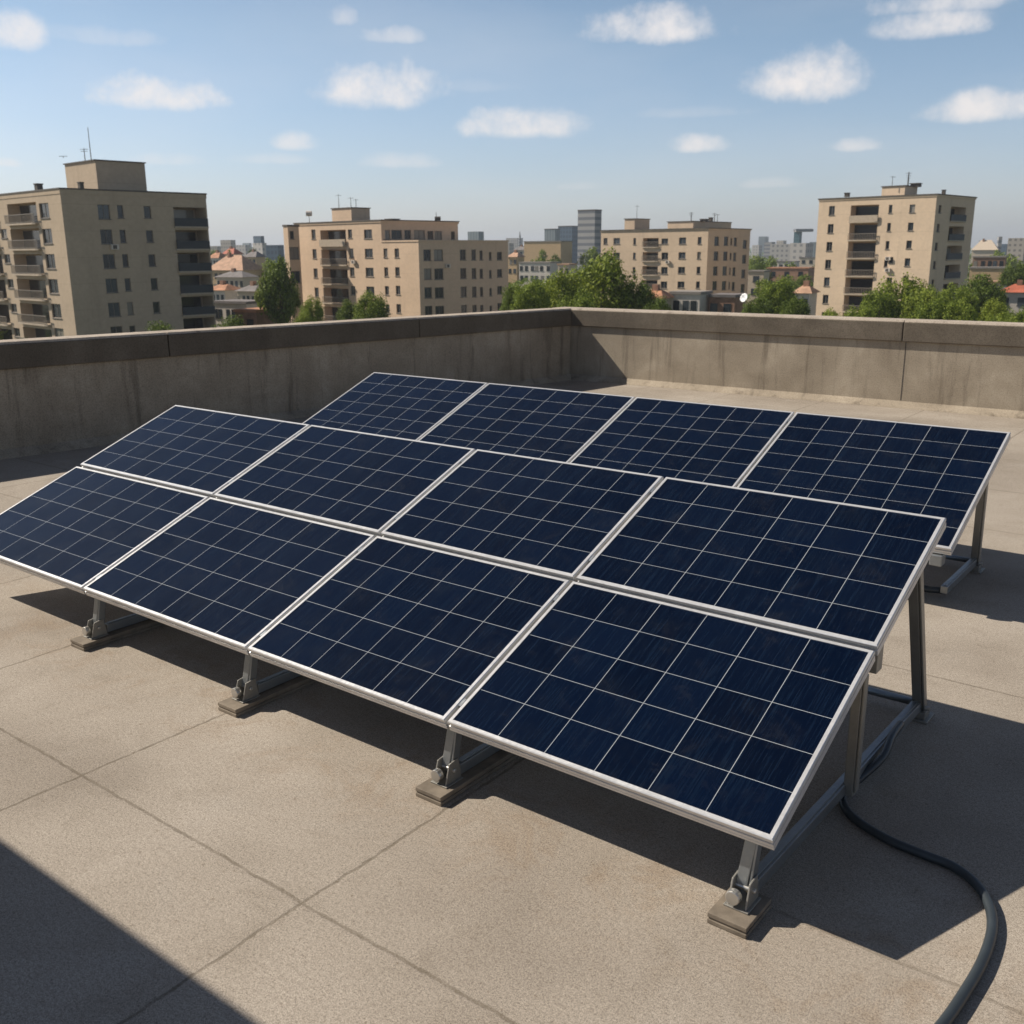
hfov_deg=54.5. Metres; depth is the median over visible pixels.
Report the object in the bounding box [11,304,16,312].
window
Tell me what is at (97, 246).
apartment block
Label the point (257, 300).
tree
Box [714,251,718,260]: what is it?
window
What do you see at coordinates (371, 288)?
window
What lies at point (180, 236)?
balcony door
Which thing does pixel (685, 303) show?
window
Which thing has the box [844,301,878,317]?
tree
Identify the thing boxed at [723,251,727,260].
window
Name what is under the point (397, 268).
window
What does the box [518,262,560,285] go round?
house
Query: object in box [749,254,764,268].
tree
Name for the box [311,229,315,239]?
window
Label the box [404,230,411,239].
window
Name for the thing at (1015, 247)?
building
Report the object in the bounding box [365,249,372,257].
window
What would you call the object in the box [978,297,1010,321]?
tree
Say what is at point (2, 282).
balcony door
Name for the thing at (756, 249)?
building
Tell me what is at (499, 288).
window
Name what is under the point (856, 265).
balcony door
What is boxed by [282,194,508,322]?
apartment block
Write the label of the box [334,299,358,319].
tree
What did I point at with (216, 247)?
building
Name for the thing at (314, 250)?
window
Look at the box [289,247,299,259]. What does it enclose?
window
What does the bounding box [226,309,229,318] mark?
window
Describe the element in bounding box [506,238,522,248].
building
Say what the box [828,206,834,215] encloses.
window
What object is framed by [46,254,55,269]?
window
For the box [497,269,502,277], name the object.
window
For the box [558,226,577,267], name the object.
office tower
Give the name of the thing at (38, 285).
balcony door
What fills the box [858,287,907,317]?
tree
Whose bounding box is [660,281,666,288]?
window
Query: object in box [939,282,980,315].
tree
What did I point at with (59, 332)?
window
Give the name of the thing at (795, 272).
house
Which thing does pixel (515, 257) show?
house
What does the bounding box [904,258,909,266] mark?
window
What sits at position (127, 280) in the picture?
window
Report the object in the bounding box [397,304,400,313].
window
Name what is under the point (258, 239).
building
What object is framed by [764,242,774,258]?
building
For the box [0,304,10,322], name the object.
balcony door
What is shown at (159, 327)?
tree
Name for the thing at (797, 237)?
office tower
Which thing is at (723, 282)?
window
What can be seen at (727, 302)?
house
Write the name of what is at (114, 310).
window
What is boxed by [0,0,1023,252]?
sky
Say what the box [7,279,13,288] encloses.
window
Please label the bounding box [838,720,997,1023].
power cable
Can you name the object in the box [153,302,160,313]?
window
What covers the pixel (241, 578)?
solar panel
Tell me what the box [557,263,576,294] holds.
house
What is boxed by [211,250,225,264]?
house
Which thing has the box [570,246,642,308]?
tree
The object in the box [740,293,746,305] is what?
satellite dish
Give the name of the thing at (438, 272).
window
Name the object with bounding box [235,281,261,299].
house
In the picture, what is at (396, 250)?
window
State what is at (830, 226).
window
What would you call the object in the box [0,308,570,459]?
parapet wall
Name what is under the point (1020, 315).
tree
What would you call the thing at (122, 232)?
window
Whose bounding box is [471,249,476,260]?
window
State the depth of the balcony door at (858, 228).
170.13 m
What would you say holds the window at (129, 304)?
in the apartment block at (97, 246)
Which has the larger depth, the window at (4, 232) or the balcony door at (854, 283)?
the balcony door at (854, 283)
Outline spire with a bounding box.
[518,233,521,246]
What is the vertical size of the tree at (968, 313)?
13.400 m
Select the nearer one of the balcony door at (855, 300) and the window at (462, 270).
the window at (462, 270)
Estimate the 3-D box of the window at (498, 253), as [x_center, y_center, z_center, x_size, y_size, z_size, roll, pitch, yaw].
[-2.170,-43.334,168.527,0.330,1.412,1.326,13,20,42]
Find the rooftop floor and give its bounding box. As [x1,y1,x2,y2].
[0,380,1023,1023]
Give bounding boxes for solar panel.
[0,466,208,593]
[80,405,309,497]
[83,497,375,654]
[214,425,475,536]
[247,536,569,728]
[302,372,487,439]
[381,449,663,583]
[418,383,634,462]
[447,581,874,849]
[570,397,794,486]
[576,477,945,655]
[737,412,1010,554]
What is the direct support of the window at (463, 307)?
in the apartment block at (416, 267)
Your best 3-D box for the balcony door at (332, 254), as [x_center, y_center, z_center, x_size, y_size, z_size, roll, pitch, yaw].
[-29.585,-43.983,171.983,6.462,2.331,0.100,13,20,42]
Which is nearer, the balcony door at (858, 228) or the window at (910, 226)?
the window at (910, 226)
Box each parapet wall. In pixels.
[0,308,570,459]
[555,307,1023,418]
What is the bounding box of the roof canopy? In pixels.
[793,229,812,231]
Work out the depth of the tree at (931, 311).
109.11 m
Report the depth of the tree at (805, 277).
273.16 m
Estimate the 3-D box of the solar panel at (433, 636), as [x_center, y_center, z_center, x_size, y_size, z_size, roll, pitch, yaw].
[-0.571,0.582,5.418,1.448,0.059,1.108,11,40,36]
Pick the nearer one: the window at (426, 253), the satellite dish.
the satellite dish
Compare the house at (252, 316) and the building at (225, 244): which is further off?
the building at (225, 244)
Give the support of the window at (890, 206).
in the apartment block at (863, 244)
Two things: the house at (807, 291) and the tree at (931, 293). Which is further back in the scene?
the house at (807, 291)
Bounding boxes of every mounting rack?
[70,432,934,938]
[479,388,988,593]
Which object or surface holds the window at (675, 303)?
in the house at (690, 300)
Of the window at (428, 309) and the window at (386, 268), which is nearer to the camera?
the window at (428, 309)
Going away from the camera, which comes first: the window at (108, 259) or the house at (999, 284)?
the window at (108, 259)
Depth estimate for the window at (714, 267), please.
201.22 m
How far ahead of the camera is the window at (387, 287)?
162.95 m
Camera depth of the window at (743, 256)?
209.70 m
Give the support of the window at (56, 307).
in the apartment block at (97, 246)
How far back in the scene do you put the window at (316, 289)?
176.32 m
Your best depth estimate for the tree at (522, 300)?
112.29 m
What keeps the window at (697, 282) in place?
in the apartment block at (705, 254)
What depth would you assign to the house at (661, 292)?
145.30 m
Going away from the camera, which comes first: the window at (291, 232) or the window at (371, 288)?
the window at (371, 288)
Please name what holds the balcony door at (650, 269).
in the apartment block at (705, 254)
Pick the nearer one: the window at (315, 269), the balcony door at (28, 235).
the balcony door at (28, 235)
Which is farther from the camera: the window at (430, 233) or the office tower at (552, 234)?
the office tower at (552, 234)
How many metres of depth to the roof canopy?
864.14 m
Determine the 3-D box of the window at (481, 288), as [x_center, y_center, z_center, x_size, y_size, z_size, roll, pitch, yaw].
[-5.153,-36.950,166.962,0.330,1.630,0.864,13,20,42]
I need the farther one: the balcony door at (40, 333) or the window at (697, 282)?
the window at (697, 282)
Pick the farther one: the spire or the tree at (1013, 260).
the spire
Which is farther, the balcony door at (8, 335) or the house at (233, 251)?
the house at (233, 251)
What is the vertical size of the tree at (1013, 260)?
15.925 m
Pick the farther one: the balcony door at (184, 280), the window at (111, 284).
the balcony door at (184, 280)
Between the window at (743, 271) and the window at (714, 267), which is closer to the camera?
the window at (714, 267)
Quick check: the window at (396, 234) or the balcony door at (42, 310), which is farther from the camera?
the window at (396, 234)
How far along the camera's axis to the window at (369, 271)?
165.20 m
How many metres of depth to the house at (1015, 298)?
180.09 m
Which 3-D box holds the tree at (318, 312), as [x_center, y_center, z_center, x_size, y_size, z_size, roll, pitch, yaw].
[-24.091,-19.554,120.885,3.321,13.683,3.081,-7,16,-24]
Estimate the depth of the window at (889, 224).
165.80 m
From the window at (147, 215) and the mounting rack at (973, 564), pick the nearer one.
the mounting rack at (973, 564)
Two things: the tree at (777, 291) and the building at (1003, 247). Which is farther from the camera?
the building at (1003, 247)
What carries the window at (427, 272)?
in the apartment block at (416, 267)
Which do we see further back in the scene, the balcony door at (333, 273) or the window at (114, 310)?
the balcony door at (333, 273)
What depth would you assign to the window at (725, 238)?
202.72 m
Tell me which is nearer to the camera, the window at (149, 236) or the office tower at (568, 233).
the window at (149, 236)
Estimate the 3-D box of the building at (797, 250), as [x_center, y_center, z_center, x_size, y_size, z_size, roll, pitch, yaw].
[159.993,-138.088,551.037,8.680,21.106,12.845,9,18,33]
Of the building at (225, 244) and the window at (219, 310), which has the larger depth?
the building at (225, 244)
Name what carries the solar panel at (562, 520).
on the mounting rack at (742, 908)
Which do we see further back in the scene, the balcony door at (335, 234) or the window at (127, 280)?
the balcony door at (335, 234)
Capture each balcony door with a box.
[0,256,3,273]
[0,280,6,297]
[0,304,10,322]
[2,329,12,339]
[20,205,37,222]
[23,230,40,248]
[26,256,43,273]
[29,280,46,297]
[32,304,49,322]
[35,328,51,337]
[173,210,193,222]
[175,232,195,244]
[177,254,197,266]
[179,275,199,289]
[181,297,200,311]
[183,318,202,328]
[328,231,345,244]
[329,251,346,264]
[330,270,347,283]
[331,289,348,302]
[332,307,341,315]
[646,281,656,287]
[647,239,658,246]
[647,253,657,259]
[647,267,657,274]
[848,296,867,310]
[850,279,872,292]
[851,261,873,275]
[852,243,875,257]
[854,225,876,239]
[856,206,878,215]
[944,266,948,277]
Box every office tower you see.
[544,229,559,240]
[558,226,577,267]
[577,209,601,268]
[793,231,801,242]
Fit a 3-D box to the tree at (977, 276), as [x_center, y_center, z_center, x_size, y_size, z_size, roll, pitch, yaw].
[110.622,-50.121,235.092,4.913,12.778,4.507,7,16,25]
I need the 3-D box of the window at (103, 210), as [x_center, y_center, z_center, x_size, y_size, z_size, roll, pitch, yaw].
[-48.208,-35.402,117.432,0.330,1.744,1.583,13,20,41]
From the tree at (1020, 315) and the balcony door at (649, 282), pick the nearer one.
the tree at (1020, 315)
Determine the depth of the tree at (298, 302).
142.82 m
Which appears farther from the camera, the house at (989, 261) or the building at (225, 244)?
the building at (225, 244)
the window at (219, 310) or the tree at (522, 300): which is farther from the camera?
the window at (219, 310)
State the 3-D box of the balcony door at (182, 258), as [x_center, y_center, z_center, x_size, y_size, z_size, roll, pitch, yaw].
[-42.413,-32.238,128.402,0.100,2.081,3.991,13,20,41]
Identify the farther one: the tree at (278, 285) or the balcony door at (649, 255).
the balcony door at (649, 255)
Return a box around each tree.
[144,319,179,330]
[210,314,246,327]
[254,287,276,306]
[256,255,297,323]
[261,257,276,275]
[281,285,301,322]
[292,308,316,322]
[298,294,325,320]
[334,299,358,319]
[353,288,390,318]
[499,282,521,310]
[508,276,553,309]
[530,256,548,261]
[538,249,547,259]
[541,266,595,307]
[548,254,561,263]
[557,288,598,307]
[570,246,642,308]
[577,246,600,282]
[583,251,600,272]
[618,280,661,309]
[641,296,670,309]
[740,294,778,313]
[748,261,773,285]
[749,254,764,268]
[753,278,770,297]
[754,274,798,313]
[764,255,777,266]
[772,274,792,285]
[779,296,810,314]
[784,261,797,266]
[785,277,813,290]
[799,273,812,286]
[823,307,841,315]
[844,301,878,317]
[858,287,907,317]
[864,272,929,318]
[900,284,949,318]
[910,294,953,319]
[938,297,983,320]
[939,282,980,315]
[954,274,1009,317]
[971,273,988,287]
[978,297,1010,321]
[985,310,1020,322]
[988,283,1007,303]
[990,249,1006,266]
[998,261,1023,286]
[1004,305,1023,322]
[1006,253,1020,271]
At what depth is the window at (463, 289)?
164.23 m
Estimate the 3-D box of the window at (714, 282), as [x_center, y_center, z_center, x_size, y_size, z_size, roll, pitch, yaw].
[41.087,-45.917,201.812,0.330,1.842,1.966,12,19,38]
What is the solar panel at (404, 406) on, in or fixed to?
attached to the mounting rack at (973, 564)
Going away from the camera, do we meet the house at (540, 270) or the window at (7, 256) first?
the window at (7, 256)
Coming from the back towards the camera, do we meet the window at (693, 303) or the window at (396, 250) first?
the window at (396, 250)
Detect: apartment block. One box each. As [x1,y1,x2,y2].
[0,127,215,339]
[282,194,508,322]
[600,206,750,305]
[813,172,977,316]
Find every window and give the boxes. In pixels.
[1,229,7,238]
[4,254,10,263]
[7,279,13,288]
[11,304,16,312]
[14,328,20,337]
[39,203,49,218]
[43,229,52,243]
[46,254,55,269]
[49,279,58,294]
[52,304,61,318]
[55,328,63,336]
[97,204,111,219]
[100,229,112,244]
[103,254,116,268]
[105,278,118,293]
[108,302,121,317]
[111,326,121,332]
[117,205,124,218]
[119,230,125,242]
[122,254,129,267]
[124,278,131,291]
[127,302,134,315]
[129,326,134,331]
[143,206,151,218]
[146,230,154,242]
[148,254,156,266]
[150,278,157,290]
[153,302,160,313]
[218,309,221,318]
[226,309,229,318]
[247,319,253,325]
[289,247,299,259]
[290,231,294,239]
[291,271,299,282]
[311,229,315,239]
[312,249,316,258]
[314,268,317,277]
[315,288,318,297]
[349,267,354,276]
[351,286,355,295]
[365,229,371,238]
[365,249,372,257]
[365,268,373,276]
[367,286,373,294]
[384,267,388,276]
[385,230,389,239]
[386,286,388,295]
[391,230,402,239]
[395,248,398,256]
[395,267,399,276]
[395,286,399,294]
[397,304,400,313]
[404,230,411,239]
[414,230,425,239]
[423,249,431,260]
[424,268,431,279]
[424,287,432,298]
[425,306,431,314]
[427,231,432,239]
[434,231,441,239]
[434,249,443,260]
[434,268,443,279]
[435,287,443,298]
[435,306,443,314]
[460,249,466,260]
[460,268,466,278]
[461,287,465,297]
[461,305,465,312]
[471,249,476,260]
[472,268,476,278]
[472,287,475,297]
[480,287,483,296]
[497,252,502,260]
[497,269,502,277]
[497,286,501,294]
[613,238,619,244]
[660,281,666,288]
[661,238,667,244]
[661,267,667,274]
[662,252,667,258]
[672,300,679,310]
[677,267,684,273]
[678,237,685,244]
[678,281,683,287]
[679,252,685,258]
[682,301,688,310]
[690,301,696,310]
[695,281,699,288]
[710,303,717,311]
[712,281,716,290]
[713,266,717,275]
[714,237,717,245]
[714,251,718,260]
[722,266,726,275]
[722,281,725,290]
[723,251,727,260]
[723,304,730,312]
[724,236,727,245]
[741,269,744,278]
[742,255,746,263]
[753,276,758,281]
[822,295,828,303]
[823,277,829,286]
[825,260,830,268]
[827,224,833,233]
[827,242,831,250]
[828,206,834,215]
[886,223,890,231]
[888,205,892,213]
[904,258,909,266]
[905,241,911,248]
[908,223,913,230]
[910,204,914,212]
[1016,298,1023,305]
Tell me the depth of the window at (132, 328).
122.48 m
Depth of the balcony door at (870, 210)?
169.16 m
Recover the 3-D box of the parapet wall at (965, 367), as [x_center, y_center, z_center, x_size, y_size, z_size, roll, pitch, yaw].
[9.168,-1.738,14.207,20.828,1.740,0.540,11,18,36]
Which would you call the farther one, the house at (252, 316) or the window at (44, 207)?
the house at (252, 316)
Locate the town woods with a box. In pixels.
[0,247,1013,339]
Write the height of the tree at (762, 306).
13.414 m
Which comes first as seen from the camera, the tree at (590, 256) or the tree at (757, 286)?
the tree at (757, 286)
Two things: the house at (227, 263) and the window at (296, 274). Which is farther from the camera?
the house at (227, 263)
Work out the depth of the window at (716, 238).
199.75 m
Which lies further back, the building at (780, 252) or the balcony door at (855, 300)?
the building at (780, 252)
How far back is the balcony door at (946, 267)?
171.57 m
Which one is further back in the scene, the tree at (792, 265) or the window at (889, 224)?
the tree at (792, 265)
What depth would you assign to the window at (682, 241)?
200.63 m
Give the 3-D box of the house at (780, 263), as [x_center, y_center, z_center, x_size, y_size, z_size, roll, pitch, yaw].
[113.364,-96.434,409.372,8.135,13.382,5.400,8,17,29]
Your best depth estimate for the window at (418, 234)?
166.94 m
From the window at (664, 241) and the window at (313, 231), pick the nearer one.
the window at (313, 231)
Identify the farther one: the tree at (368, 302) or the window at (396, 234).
the window at (396, 234)
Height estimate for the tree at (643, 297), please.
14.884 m
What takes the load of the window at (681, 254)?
in the apartment block at (705, 254)
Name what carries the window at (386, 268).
in the apartment block at (416, 267)
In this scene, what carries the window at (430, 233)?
in the apartment block at (416, 267)
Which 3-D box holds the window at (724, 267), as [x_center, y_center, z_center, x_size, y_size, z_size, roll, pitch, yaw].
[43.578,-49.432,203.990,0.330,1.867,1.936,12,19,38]
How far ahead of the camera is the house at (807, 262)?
444.72 m
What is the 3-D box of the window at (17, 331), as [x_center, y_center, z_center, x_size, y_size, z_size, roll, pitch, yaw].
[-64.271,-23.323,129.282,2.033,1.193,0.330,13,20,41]
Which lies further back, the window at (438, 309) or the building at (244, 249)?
the building at (244, 249)
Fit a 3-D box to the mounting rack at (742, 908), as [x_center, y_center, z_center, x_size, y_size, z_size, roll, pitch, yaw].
[-0.933,0.328,6.425,6.486,1.163,2.380,11,18,36]
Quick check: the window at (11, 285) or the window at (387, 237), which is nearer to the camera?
the window at (11, 285)
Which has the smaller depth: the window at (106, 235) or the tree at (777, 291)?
the window at (106, 235)
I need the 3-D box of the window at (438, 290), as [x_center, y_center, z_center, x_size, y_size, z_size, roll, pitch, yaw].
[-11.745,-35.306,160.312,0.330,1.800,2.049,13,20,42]
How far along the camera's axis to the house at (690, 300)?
145.94 m
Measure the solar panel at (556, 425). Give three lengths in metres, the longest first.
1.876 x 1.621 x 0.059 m
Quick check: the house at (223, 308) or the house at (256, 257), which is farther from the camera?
the house at (256, 257)
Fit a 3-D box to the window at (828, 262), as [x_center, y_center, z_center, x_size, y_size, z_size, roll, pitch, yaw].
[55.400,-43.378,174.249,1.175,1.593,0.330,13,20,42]
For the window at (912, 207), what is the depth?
162.64 m
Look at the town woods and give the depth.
298.18 m
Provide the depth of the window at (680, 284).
202.85 m
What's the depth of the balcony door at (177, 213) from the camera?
127.23 m
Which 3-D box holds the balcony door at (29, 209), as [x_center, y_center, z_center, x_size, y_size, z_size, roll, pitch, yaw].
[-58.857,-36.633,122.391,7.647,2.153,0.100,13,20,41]
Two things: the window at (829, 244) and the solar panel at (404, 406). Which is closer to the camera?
the solar panel at (404, 406)
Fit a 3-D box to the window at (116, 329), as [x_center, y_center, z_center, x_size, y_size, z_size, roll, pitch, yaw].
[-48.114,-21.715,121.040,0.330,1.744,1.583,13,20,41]
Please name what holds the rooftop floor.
on the host building
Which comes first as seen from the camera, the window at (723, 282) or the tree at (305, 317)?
the tree at (305, 317)
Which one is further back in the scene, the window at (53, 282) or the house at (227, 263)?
the house at (227, 263)
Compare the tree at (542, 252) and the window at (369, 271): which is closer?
the window at (369, 271)
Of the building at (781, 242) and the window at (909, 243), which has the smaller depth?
the window at (909, 243)
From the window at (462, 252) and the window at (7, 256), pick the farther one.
the window at (462, 252)
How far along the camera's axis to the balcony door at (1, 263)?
131.93 m
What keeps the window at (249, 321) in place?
in the house at (252, 316)
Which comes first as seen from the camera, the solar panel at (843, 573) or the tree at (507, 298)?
the solar panel at (843, 573)
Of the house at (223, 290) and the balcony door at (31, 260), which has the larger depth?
the house at (223, 290)
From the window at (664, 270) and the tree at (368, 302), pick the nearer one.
the tree at (368, 302)
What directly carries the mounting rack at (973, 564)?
on the rooftop floor
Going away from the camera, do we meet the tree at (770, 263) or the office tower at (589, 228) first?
the tree at (770, 263)
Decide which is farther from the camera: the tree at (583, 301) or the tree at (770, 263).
the tree at (770, 263)
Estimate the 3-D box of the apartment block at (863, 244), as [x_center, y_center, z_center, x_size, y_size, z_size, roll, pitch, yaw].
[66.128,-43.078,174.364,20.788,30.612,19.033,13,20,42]
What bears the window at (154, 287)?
in the apartment block at (97, 246)
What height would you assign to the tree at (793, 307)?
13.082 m
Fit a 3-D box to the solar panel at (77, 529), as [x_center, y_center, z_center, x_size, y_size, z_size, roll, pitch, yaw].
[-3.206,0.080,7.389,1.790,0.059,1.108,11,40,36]
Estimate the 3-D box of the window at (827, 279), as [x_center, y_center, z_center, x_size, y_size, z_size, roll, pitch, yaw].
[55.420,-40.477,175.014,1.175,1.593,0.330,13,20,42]
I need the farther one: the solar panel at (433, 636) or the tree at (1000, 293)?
the tree at (1000, 293)
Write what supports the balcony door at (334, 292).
in the apartment block at (416, 267)
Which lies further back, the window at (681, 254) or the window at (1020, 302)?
the window at (681, 254)
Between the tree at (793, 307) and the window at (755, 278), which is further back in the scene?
the window at (755, 278)
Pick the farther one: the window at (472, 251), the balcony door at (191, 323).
the window at (472, 251)
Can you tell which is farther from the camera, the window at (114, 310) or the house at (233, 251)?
the house at (233, 251)
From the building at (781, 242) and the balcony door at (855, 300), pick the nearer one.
the balcony door at (855, 300)
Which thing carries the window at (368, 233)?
in the apartment block at (416, 267)
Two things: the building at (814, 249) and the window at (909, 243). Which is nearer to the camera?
the window at (909, 243)
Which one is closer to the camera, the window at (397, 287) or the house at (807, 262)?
the window at (397, 287)
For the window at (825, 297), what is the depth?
175.89 m
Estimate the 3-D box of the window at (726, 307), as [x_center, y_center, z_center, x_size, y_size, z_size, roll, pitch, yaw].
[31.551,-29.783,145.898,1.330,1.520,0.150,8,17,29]
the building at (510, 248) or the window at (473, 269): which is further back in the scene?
the building at (510, 248)
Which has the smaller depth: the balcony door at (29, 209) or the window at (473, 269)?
the balcony door at (29, 209)
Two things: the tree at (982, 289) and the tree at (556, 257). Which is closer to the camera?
the tree at (982, 289)
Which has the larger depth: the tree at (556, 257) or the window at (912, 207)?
the tree at (556, 257)
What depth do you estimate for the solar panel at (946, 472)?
7.96 m
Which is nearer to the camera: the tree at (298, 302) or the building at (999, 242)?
the tree at (298, 302)
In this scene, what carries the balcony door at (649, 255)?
in the apartment block at (705, 254)
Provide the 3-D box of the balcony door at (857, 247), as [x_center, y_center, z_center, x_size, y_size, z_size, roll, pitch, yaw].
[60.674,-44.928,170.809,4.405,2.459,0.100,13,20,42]
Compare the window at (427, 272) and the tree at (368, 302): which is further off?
the window at (427, 272)
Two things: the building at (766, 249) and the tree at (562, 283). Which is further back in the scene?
the building at (766, 249)
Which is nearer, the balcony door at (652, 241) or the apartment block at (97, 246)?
the apartment block at (97, 246)
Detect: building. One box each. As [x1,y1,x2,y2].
[210,246,220,252]
[220,240,235,252]
[236,245,249,255]
[253,236,263,242]
[253,243,266,262]
[266,245,284,263]
[468,231,483,239]
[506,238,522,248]
[508,243,513,255]
[752,245,761,259]
[758,236,768,257]
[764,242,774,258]
[770,244,789,266]
[776,240,786,243]
[789,243,812,260]
[810,242,815,256]
[997,237,1001,253]
[1001,244,1007,254]
[1006,238,1023,266]
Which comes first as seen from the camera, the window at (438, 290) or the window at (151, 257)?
the window at (151, 257)
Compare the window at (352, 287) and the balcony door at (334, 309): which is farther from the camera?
the balcony door at (334, 309)
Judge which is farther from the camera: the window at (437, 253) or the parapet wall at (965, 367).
the window at (437, 253)
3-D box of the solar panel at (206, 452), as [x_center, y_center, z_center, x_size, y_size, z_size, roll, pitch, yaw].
[-2.584,-0.521,8.068,1.790,0.059,1.026,11,40,36]
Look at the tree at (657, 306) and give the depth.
119.17 m
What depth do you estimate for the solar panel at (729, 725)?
4.38 m
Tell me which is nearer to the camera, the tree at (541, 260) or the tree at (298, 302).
the tree at (298, 302)
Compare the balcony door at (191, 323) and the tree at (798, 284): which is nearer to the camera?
the balcony door at (191, 323)
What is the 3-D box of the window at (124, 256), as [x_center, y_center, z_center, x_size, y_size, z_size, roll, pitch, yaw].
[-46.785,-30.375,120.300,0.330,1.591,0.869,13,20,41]
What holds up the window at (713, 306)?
in the house at (727, 302)
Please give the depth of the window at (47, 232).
118.00 m
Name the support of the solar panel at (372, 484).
on the mounting rack at (742, 908)
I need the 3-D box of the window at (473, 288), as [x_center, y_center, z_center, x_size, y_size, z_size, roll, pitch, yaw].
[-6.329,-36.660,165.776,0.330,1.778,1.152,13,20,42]
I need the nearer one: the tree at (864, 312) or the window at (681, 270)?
the tree at (864, 312)
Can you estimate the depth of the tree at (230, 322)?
106.10 m
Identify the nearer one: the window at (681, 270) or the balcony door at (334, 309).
the balcony door at (334, 309)
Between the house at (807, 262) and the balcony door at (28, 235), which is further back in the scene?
the house at (807, 262)
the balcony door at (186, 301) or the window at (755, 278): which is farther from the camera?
the window at (755, 278)
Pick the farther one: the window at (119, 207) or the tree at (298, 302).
the tree at (298, 302)
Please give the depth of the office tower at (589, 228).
542.17 m
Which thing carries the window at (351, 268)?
in the apartment block at (416, 267)
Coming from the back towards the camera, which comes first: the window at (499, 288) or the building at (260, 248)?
the building at (260, 248)
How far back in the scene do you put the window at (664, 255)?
203.84 m
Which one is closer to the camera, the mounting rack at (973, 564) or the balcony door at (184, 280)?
the mounting rack at (973, 564)
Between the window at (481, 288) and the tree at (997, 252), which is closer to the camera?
the window at (481, 288)
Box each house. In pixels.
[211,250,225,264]
[212,253,263,285]
[213,280,239,299]
[214,299,257,326]
[215,268,258,287]
[223,246,243,254]
[232,307,276,325]
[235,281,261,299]
[244,249,265,277]
[508,250,525,283]
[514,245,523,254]
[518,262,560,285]
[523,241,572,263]
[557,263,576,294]
[651,284,673,307]
[669,290,712,311]
[708,293,746,312]
[747,270,770,304]
[766,267,814,283]
[777,261,799,266]
[794,281,819,314]
[799,257,814,266]
[969,267,1006,285]
[971,239,999,262]
[972,256,1007,266]
[993,280,1006,289]
[1003,280,1023,315]
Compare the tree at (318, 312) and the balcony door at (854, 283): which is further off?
the balcony door at (854, 283)
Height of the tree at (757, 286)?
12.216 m
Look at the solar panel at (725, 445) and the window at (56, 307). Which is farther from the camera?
the window at (56, 307)
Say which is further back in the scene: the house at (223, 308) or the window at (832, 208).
the window at (832, 208)
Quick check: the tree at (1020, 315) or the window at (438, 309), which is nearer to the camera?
the tree at (1020, 315)
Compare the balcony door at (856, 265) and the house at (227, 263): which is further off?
the house at (227, 263)
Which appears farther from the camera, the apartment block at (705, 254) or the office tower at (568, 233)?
the office tower at (568, 233)
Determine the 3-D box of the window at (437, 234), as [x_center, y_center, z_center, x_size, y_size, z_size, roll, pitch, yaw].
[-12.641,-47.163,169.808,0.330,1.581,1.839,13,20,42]
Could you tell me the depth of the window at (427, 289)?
158.71 m
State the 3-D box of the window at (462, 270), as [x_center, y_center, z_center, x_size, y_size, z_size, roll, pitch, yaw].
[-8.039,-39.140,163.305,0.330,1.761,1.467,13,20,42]
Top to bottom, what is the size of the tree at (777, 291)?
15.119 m
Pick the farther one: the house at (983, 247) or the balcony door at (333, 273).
the house at (983, 247)
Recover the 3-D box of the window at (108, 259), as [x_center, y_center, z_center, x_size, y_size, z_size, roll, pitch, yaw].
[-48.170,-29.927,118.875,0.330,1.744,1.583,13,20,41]
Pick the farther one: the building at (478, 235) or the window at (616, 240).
the building at (478, 235)
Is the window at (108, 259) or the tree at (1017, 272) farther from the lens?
the tree at (1017, 272)
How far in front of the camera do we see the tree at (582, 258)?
405.59 m

